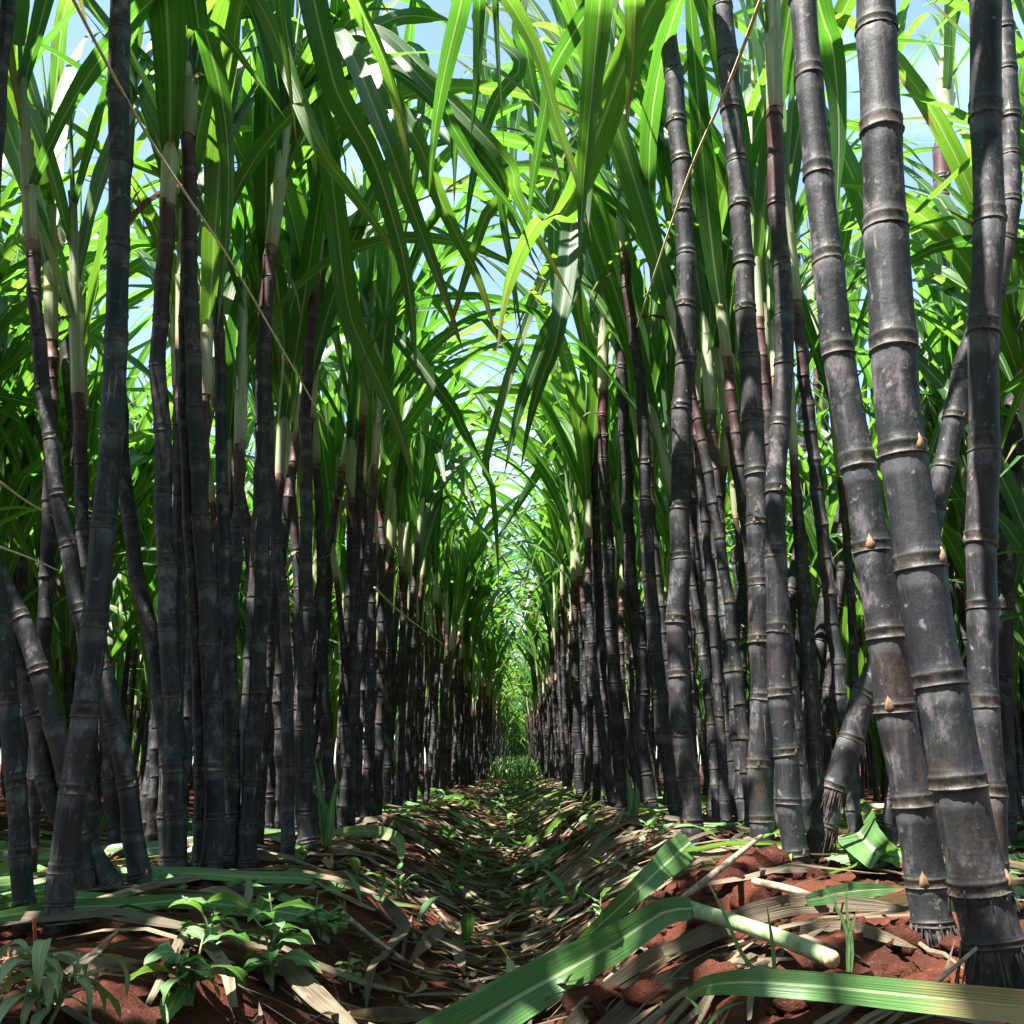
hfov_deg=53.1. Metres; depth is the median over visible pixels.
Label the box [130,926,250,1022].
weed
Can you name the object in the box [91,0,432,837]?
sugarcane plant
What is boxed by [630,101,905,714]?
sugarcane plant
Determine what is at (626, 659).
sugarcane plant
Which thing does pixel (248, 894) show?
dry leaf
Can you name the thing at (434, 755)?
sugarcane plant
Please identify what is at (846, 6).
sugarcane plant
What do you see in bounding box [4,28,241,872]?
sugarcane plant
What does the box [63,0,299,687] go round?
sugarcane plant
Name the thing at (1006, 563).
sugarcane plant
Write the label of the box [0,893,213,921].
fallen leaf
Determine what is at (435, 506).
sugarcane plant
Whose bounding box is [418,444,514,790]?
sugarcane plant
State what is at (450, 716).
sugarcane plant
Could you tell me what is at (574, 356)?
sugarcane plant
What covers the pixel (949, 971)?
dead stick
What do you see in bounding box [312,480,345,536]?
sugarcane plant
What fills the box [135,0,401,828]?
sugarcane plant
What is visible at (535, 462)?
sugarcane plant
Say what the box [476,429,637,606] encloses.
sugarcane plant
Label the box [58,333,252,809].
sugarcane plant
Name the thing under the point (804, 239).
sugarcane plant
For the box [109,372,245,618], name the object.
sugarcane plant
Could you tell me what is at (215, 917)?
weed
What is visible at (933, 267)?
sugarcane plant
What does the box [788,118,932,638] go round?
sugarcane plant
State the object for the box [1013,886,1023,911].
fallen leaf
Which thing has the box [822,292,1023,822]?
sugarcane plant
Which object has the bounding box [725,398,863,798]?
sugarcane plant
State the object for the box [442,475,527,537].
sugarcane plant
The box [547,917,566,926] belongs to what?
weed
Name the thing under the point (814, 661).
sugarcane plant
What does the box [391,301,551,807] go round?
sugarcane plant
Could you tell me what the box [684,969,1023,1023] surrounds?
fallen leaf
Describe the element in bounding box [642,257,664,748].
sugarcane plant
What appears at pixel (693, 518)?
sugarcane plant
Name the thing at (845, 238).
sugarcane plant
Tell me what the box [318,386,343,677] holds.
sugarcane plant
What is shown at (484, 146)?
sugarcane plant
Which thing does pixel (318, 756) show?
sugarcane plant
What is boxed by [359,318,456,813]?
sugarcane plant
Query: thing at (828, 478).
sugarcane plant
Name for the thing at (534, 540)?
sugarcane plant
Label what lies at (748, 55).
sugarcane plant
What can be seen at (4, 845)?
fallen leaf
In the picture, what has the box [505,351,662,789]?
sugarcane plant
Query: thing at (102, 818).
grass tuft
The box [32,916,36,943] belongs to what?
red sprig
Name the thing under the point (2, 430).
sugarcane plant
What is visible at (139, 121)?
dead midrib
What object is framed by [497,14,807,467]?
sugarcane plant
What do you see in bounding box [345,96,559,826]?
sugarcane plant
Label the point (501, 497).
sugarcane plant
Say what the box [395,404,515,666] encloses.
sugarcane plant
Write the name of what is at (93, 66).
sugarcane plant
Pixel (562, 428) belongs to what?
sugarcane plant
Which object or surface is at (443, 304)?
sugarcane plant
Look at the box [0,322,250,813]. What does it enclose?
sugarcane plant
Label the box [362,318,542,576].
sugarcane plant
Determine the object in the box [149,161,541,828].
sugarcane plant
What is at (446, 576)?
sugarcane plant
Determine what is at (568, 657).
sugarcane plant
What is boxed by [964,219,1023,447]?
sugarcane plant
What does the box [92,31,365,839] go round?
sugarcane plant
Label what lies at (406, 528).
sugarcane plant
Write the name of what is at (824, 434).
sugarcane plant
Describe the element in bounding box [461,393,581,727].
sugarcane plant
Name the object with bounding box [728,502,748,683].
sugarcane plant
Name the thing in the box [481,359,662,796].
sugarcane plant
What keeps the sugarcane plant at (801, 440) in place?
on the ground
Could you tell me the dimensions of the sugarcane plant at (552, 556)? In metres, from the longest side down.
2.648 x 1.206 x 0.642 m
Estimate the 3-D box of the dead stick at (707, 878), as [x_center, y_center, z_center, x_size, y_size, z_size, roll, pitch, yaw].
[0.277,0.456,1.308,0.067,0.072,0.258,-9,-16,32]
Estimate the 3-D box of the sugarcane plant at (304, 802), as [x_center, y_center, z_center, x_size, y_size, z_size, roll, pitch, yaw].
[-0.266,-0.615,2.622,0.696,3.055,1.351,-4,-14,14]
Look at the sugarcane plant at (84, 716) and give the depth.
1.55 m
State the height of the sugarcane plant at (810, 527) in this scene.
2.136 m
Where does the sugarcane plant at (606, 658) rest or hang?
on the ground
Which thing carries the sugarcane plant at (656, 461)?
on the ground
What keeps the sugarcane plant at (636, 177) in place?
on the ground
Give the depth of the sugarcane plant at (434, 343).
3.95 m
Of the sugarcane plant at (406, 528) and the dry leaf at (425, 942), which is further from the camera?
the sugarcane plant at (406, 528)
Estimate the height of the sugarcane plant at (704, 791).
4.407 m
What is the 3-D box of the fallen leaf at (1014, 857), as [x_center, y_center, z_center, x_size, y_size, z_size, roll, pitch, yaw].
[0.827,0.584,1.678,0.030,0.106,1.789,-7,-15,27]
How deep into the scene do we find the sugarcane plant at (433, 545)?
5.73 m
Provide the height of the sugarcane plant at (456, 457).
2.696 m
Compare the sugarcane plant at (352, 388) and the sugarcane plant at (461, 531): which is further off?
the sugarcane plant at (461, 531)
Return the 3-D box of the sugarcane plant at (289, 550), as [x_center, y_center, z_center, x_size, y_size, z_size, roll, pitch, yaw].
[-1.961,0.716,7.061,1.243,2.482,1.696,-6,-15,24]
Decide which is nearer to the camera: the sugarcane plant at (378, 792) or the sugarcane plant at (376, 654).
the sugarcane plant at (378, 792)
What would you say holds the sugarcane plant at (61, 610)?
on the ground
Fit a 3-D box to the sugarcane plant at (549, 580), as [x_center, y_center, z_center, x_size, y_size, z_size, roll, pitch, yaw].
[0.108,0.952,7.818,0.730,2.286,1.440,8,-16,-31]
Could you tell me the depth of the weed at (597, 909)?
1.60 m
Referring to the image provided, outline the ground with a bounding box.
[0,764,1023,1023]
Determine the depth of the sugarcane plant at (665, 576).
6.05 m
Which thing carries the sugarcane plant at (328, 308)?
on the ground
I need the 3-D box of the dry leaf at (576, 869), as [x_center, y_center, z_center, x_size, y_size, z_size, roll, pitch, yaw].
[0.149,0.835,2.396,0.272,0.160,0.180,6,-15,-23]
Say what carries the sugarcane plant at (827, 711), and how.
on the ground
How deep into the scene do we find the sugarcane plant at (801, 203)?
3.62 m
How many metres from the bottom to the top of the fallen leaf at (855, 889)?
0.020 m
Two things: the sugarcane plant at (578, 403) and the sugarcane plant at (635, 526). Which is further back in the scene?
the sugarcane plant at (635, 526)
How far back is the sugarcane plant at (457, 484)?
5.77 m
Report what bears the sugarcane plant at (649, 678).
on the ground
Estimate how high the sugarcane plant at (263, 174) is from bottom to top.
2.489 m
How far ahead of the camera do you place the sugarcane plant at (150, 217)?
2.54 m
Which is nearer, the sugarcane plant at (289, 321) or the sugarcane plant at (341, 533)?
the sugarcane plant at (289, 321)
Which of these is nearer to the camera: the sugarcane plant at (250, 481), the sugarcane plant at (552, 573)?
the sugarcane plant at (250, 481)
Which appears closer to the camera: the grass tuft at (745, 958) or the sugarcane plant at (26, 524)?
the grass tuft at (745, 958)
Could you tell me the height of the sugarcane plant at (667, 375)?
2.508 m
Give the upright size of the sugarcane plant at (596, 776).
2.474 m
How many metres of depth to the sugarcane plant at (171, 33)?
2.00 m
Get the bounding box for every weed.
[0,938,129,1023]
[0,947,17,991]
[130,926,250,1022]
[169,892,247,947]
[220,893,321,990]
[296,885,350,939]
[336,952,366,993]
[377,863,416,901]
[431,821,463,840]
[504,862,526,873]
[508,829,524,841]
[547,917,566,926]
[584,887,610,914]
[639,813,672,838]
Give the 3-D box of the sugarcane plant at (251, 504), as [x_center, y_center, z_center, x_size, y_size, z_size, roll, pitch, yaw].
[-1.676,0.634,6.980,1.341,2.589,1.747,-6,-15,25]
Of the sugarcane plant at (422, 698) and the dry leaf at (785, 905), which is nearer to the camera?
the dry leaf at (785, 905)
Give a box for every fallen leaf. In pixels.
[0,841,8,856]
[0,860,43,876]
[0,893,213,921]
[576,834,697,939]
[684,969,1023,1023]
[805,882,904,905]
[837,808,898,868]
[951,853,1023,911]
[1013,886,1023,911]
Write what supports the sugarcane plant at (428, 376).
on the ground
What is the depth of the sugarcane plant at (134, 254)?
3.28 m
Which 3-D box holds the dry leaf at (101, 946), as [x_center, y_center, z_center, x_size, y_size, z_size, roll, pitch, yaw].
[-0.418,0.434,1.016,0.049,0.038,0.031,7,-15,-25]
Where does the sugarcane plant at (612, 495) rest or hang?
on the ground
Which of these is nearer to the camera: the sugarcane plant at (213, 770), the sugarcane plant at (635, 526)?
the sugarcane plant at (213, 770)
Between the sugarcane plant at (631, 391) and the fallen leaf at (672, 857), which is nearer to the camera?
the fallen leaf at (672, 857)
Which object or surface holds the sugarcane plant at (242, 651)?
on the ground
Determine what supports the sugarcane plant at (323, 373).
on the ground
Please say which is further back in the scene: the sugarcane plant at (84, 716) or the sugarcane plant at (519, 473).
the sugarcane plant at (519, 473)
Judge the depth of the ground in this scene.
1.31 m
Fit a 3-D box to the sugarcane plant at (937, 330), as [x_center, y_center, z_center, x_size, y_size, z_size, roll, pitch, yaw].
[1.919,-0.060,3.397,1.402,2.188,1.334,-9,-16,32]
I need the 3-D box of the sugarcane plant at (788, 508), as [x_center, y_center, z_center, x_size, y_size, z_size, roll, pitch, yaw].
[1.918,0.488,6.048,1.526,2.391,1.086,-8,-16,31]
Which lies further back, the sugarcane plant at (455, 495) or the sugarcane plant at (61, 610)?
the sugarcane plant at (455, 495)
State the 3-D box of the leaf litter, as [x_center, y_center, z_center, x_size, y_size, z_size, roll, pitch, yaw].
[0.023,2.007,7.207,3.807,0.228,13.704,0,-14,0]
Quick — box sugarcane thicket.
[0,0,1023,822]
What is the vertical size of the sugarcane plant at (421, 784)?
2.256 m
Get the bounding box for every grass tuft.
[98,800,105,835]
[313,761,337,852]
[319,729,398,815]
[626,769,639,822]
[685,996,745,1023]
[708,882,775,968]
[816,878,857,971]
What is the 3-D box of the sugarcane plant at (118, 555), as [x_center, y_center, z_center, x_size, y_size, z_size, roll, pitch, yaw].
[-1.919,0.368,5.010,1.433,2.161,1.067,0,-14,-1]
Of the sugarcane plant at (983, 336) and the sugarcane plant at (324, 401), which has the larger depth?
the sugarcane plant at (324, 401)
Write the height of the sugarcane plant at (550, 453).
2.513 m
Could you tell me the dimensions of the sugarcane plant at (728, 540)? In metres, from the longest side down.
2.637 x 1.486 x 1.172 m
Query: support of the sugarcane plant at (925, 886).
on the ground
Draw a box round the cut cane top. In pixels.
[416,897,839,1023]
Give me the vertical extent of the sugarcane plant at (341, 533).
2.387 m
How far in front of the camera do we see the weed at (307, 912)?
1.52 m
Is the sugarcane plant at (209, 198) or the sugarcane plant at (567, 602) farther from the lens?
the sugarcane plant at (567, 602)
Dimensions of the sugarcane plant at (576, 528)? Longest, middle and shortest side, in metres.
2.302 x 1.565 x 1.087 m
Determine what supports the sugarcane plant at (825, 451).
on the ground
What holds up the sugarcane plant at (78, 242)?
on the ground
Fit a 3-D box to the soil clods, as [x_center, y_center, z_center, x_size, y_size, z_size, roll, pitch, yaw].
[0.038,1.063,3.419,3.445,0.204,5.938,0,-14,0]
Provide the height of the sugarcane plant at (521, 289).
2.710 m
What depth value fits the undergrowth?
2.38 m
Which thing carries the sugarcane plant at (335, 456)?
on the ground
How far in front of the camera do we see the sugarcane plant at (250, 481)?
5.22 m
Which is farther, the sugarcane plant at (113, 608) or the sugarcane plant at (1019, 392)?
the sugarcane plant at (113, 608)
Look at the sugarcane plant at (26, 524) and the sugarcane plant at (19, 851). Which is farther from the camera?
the sugarcane plant at (26, 524)
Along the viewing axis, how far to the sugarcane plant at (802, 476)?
5.21 m
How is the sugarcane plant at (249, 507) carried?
on the ground
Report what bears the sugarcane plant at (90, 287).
on the ground
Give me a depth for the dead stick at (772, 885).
1.23 m
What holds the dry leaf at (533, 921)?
on the ground
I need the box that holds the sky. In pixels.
[0,0,1023,763]
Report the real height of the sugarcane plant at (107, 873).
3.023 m
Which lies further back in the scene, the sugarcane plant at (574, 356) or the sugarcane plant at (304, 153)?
the sugarcane plant at (574, 356)
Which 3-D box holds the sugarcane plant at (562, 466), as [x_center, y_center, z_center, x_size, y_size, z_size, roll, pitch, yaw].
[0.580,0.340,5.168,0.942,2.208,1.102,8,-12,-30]
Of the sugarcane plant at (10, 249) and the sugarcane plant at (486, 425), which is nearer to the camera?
the sugarcane plant at (10, 249)
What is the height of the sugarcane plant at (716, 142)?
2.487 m
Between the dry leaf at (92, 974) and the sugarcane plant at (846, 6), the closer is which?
the dry leaf at (92, 974)
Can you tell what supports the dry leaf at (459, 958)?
on the ground
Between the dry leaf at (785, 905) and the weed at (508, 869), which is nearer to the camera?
the dry leaf at (785, 905)
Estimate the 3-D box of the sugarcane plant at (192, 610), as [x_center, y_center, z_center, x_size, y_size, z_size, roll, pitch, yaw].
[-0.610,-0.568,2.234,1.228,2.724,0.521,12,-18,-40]
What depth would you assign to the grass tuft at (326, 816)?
2.50 m
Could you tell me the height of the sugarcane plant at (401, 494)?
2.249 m
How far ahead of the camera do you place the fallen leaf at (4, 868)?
2.46 m
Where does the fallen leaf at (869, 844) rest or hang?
on the ground
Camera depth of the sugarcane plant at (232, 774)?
2.21 m
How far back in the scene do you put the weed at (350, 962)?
1.39 m
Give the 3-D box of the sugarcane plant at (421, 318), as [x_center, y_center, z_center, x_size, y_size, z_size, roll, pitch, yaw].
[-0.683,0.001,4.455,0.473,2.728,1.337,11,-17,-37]
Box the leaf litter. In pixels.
[0,774,1023,1023]
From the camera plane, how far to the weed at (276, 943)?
1.23 m
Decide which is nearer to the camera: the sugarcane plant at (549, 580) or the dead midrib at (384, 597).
the dead midrib at (384, 597)
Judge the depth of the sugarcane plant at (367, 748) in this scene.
3.61 m
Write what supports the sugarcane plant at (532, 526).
on the ground
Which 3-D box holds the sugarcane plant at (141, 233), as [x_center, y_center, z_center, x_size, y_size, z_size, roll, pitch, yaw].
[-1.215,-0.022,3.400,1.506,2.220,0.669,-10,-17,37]
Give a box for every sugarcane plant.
[0,0,36,931]
[0,43,578,866]
[0,131,175,510]
[0,170,134,541]
[0,179,313,628]
[0,182,91,526]
[0,207,156,716]
[0,211,87,279]
[0,221,103,499]
[0,229,293,624]
[0,241,38,583]
[0,288,172,731]
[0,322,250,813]
[0,551,95,891]
[1,265,152,819]
[2,47,368,837]
[3,22,154,841]
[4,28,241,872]
[5,0,148,844]
[7,0,157,884]
[9,20,131,829]
[12,251,287,826]
[13,629,124,886]
[14,204,216,550]
[17,328,215,700]
[28,71,347,841]
[36,0,416,935]
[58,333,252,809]
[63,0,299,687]
[63,66,296,834]
[84,174,308,439]
[85,0,545,841]
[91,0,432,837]
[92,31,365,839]
[100,0,571,868]
[107,184,506,430]
[107,461,156,676]
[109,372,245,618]
[110,404,340,673]
[113,435,253,567]
[114,425,246,806]
[119,0,239,864]
[123,362,287,791]
[127,387,275,789]
[129,103,426,824]
[130,0,388,866]
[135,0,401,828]
[142,0,541,858]
[142,244,289,579]
[144,141,493,659]
[146,0,417,883]
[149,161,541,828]
[167,261,503,551]
[179,0,559,839]
[180,32,225,880]
[188,462,293,798]
[198,0,500,868]
[199,0,493,826]
[209,396,321,676]
[210,413,312,625]
[211,443,290,701]
[229,19,470,524]
[234,0,373,796]
[234,53,493,847]
[234,130,352,848]
[238,552,338,662]
[244,0,295,864]
[245,395,486,504]
[245,461,293,603]
[246,389,345,515]
[247,302,509,495]
[247,305,444,787]
[275,219,552,812]
[275,534,345,779]
[289,471,502,565]
[293,356,329,669]
[312,338,348,715]
[312,393,346,670]
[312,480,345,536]
[313,315,356,755]
[314,100,525,817]
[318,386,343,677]
[323,207,483,808]
[325,42,492,808]
[325,210,578,811]
[329,220,523,815]
[335,486,346,778]
[338,473,469,680]
[343,436,505,798]
[344,350,570,720]
[344,472,527,577]
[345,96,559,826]
[345,417,524,801]
[354,127,536,809]
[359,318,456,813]
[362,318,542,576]
[374,410,513,726]
[375,508,471,716]
[376,0,765,813]
[377,338,519,495]
[377,404,486,793]
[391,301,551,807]
[393,551,397,612]
[394,350,509,730]
[394,478,523,801]
[395,346,507,807]
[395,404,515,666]
[397,0,719,816]
[403,333,545,805]
[405,367,480,738]
[406,450,524,693]
[409,402,485,800]
[412,119,924,822]
[413,468,534,773]
[415,282,583,794]
[416,262,641,805]
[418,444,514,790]
[418,503,465,785]
[422,437,471,747]
[423,409,513,804]
[426,496,511,786]
[428,0,846,863]
[429,375,651,773]
[431,365,651,799]
[431,454,521,793]
[431,476,529,787]
[432,522,524,787]
[436,463,519,793]
[439,447,529,790]
[439,535,532,788]
[441,0,778,829]
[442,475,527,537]
[443,45,787,815]
[444,484,540,785]
[446,59,718,808]
[446,480,510,788]
[452,354,590,792]
[457,470,566,788]
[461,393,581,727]
[462,359,583,537]
[462,466,583,610]
[464,510,573,777]
[469,62,724,693]
[469,409,570,582]
[470,438,571,788]
[471,0,719,816]
[471,487,562,716]
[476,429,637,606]
[478,254,614,763]
[479,543,555,781]
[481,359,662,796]
[483,467,574,783]
[485,350,602,541]
[491,354,659,604]
[492,344,725,690]
[492,453,560,608]
[493,6,961,821]
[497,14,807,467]
[500,0,749,833]
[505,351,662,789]
[505,526,561,783]
[505,533,584,785]
[508,410,616,700]
[510,505,582,632]
[510,521,641,716]
[511,0,706,844]
[511,366,720,789]
[516,400,624,666]
[516,447,629,711]
[516,462,654,786]
[517,465,614,785]
[518,449,726,608]
[519,342,665,485]
[522,5,795,834]
[523,258,646,811]
[524,105,668,805]
[524,394,663,728]
[529,501,649,720]
[539,257,650,657]
[540,265,795,684]
[543,41,806,815]
[544,389,717,793]
[554,427,720,571]
[568,87,754,816]
[579,343,616,807]
[585,266,911,671]
[586,0,952,804]
[586,289,814,485]
[606,62,1023,807]
[614,48,824,777]
[616,27,810,528]
[617,183,958,771]
[624,572,643,664]
[629,511,641,730]
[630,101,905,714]
[630,236,708,512]
[638,511,791,689]
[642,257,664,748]
[645,0,812,829]
[646,520,787,660]
[648,542,660,719]
[650,191,942,765]
[660,538,669,587]
[665,36,904,403]
[679,0,765,724]
[689,120,858,662]
[695,475,831,642]
[695,526,789,672]
[695,639,703,772]
[696,546,748,717]
[700,27,917,705]
[702,400,721,795]
[705,474,863,644]
[712,0,778,840]
[716,388,729,527]
[724,387,856,699]
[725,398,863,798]
[726,399,858,709]
[726,513,819,586]
[726,531,747,656]
[727,403,869,756]
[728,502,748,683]
[731,226,801,688]
[732,209,841,342]
[733,0,941,763]
[739,0,863,832]
[786,147,1023,608]
[787,229,949,553]
[787,362,954,611]
[788,0,960,948]
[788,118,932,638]
[795,238,870,768]
[795,372,923,542]
[797,172,905,729]
[797,373,877,621]
[798,301,923,559]
[801,48,942,783]
[803,129,1023,660]
[804,0,1022,858]
[805,157,971,622]
[816,12,1023,568]
[817,309,1023,522]
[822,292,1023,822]
[825,91,1023,461]
[848,223,1023,515]
[854,0,1023,988]
[866,0,1023,449]
[879,782,898,868]
[901,0,1016,471]
[908,0,1023,853]
[925,316,1023,660]
[927,234,1020,461]
[963,0,1010,872]
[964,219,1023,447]
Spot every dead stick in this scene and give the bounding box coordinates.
[339,911,405,962]
[679,834,763,897]
[751,877,826,905]
[933,946,977,981]
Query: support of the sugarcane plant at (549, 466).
on the ground
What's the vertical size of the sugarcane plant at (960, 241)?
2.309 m
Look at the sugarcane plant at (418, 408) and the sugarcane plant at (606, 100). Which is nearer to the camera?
the sugarcane plant at (606, 100)
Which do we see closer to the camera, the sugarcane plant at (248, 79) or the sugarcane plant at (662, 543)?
the sugarcane plant at (248, 79)
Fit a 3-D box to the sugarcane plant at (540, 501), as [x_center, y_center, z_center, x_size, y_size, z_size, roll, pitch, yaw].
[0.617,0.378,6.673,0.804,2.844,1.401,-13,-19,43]
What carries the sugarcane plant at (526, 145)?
on the ground
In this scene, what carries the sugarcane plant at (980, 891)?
on the ground
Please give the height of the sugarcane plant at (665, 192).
2.460 m
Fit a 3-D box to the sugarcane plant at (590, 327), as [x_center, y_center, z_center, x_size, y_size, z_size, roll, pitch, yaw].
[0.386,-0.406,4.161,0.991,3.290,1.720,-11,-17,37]
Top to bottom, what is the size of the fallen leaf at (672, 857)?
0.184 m
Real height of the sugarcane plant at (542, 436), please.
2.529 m
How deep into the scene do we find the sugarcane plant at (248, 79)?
3.02 m
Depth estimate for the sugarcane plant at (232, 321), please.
3.05 m
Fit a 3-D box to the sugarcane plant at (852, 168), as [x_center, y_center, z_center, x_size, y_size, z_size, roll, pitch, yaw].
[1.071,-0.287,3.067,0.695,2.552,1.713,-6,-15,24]
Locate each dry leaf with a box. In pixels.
[64,930,119,973]
[68,956,141,980]
[74,965,139,984]
[190,963,247,974]
[212,888,247,915]
[242,879,252,907]
[275,953,357,1023]
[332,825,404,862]
[342,831,404,841]
[349,1006,435,1022]
[365,898,409,1007]
[408,921,450,962]
[451,936,465,974]
[506,956,515,972]
[521,865,632,949]
[530,847,650,924]
[539,853,636,936]
[543,834,644,905]
[562,940,683,1023]
[597,953,712,1023]
[661,892,908,958]
[748,921,916,947]
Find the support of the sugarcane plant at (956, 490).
on the ground
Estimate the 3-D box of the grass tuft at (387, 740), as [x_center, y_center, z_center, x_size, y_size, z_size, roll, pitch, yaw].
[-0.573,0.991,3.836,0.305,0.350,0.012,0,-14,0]
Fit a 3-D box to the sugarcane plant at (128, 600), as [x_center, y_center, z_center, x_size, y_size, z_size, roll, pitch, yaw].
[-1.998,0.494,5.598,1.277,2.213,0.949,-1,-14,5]
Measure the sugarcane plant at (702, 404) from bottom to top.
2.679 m
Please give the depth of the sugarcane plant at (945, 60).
4.74 m
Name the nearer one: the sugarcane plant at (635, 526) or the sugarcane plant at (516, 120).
the sugarcane plant at (516, 120)
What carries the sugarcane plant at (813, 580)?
on the ground
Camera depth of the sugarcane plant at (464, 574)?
6.98 m
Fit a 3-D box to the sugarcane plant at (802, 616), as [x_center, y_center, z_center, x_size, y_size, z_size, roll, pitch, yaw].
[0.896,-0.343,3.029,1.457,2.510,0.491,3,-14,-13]
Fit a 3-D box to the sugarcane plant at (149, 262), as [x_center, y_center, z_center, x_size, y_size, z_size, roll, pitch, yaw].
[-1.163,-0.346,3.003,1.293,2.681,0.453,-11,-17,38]
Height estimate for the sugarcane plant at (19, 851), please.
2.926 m
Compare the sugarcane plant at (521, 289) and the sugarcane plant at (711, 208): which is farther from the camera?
the sugarcane plant at (521, 289)
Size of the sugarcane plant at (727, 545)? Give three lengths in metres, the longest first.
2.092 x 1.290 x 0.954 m
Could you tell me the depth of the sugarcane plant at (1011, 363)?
2.86 m
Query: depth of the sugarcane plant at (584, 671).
5.19 m
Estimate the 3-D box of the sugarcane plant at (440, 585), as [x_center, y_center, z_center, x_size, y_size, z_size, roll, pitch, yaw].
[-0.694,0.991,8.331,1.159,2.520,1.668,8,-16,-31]
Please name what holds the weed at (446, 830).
on the ground
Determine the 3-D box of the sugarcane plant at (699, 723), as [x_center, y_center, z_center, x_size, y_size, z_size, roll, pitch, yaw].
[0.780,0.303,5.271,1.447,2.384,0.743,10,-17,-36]
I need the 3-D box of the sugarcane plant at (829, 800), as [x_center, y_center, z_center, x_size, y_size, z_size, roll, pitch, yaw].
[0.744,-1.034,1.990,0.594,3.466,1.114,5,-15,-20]
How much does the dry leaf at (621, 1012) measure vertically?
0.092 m
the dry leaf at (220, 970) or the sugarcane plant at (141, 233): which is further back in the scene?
the sugarcane plant at (141, 233)
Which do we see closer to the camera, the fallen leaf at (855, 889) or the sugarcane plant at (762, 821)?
the fallen leaf at (855, 889)
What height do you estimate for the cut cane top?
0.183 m
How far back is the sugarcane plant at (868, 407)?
5.04 m
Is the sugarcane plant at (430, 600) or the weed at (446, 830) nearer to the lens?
the weed at (446, 830)
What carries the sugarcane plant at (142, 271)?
on the ground
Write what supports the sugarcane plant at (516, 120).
on the ground
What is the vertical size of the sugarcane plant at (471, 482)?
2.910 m
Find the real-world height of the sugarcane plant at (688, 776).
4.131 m
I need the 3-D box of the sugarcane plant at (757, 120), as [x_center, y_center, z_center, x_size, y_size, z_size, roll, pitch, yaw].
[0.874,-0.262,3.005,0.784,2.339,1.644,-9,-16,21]
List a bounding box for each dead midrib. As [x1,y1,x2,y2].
[0,481,52,516]
[0,546,62,573]
[72,0,327,426]
[373,587,443,644]
[637,0,762,327]
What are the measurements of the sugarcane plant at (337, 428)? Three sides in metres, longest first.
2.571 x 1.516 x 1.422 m
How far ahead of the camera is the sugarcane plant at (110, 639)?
5.51 m
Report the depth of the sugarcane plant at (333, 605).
7.80 m
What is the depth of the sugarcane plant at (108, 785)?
3.55 m
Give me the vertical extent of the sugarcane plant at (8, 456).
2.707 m
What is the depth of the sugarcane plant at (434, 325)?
4.45 m
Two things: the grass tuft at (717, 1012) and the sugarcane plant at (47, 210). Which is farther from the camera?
the sugarcane plant at (47, 210)
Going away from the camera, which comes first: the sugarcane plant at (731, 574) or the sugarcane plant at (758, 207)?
the sugarcane plant at (758, 207)
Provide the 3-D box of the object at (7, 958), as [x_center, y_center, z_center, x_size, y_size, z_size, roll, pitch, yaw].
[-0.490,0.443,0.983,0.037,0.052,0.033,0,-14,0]
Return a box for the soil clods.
[0,815,1023,1022]
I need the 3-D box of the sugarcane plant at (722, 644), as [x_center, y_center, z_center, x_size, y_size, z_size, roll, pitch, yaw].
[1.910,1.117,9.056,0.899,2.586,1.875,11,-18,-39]
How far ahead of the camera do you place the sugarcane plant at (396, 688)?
5.41 m
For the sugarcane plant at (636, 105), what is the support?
on the ground
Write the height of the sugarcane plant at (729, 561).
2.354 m
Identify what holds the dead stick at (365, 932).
on the ground
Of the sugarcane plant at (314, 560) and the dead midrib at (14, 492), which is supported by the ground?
the sugarcane plant at (314, 560)
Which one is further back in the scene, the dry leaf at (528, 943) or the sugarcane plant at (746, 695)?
the sugarcane plant at (746, 695)
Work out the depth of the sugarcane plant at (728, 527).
6.36 m
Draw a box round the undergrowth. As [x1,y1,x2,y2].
[0,753,1023,954]
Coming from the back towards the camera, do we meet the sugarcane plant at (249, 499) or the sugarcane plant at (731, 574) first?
the sugarcane plant at (731, 574)
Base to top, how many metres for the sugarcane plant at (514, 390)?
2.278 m
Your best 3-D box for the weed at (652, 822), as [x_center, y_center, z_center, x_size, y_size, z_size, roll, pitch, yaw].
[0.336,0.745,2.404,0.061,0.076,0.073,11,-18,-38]
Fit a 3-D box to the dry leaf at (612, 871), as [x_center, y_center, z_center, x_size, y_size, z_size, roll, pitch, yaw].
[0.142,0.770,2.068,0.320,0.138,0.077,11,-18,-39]
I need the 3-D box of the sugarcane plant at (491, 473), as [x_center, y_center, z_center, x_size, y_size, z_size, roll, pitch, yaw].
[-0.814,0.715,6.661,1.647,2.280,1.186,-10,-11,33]
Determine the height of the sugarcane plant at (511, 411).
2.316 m
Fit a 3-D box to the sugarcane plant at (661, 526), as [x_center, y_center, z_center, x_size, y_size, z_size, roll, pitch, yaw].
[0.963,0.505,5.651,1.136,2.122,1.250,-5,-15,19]
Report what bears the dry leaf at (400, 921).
on the ground
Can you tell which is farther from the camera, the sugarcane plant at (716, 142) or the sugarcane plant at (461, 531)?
the sugarcane plant at (461, 531)
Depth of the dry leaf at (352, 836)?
2.81 m
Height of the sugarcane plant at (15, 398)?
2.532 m
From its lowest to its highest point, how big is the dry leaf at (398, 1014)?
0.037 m
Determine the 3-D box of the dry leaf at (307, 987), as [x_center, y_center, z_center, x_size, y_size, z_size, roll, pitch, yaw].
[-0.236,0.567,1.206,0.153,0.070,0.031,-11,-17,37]
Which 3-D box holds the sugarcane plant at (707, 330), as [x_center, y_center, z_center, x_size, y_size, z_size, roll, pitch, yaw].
[0.573,-0.421,2.843,1.166,2.577,0.402,3,-17,-14]
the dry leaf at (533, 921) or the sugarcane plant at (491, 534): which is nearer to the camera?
the dry leaf at (533, 921)
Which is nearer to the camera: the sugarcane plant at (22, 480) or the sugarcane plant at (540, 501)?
the sugarcane plant at (22, 480)
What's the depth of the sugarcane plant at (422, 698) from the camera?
6.96 m

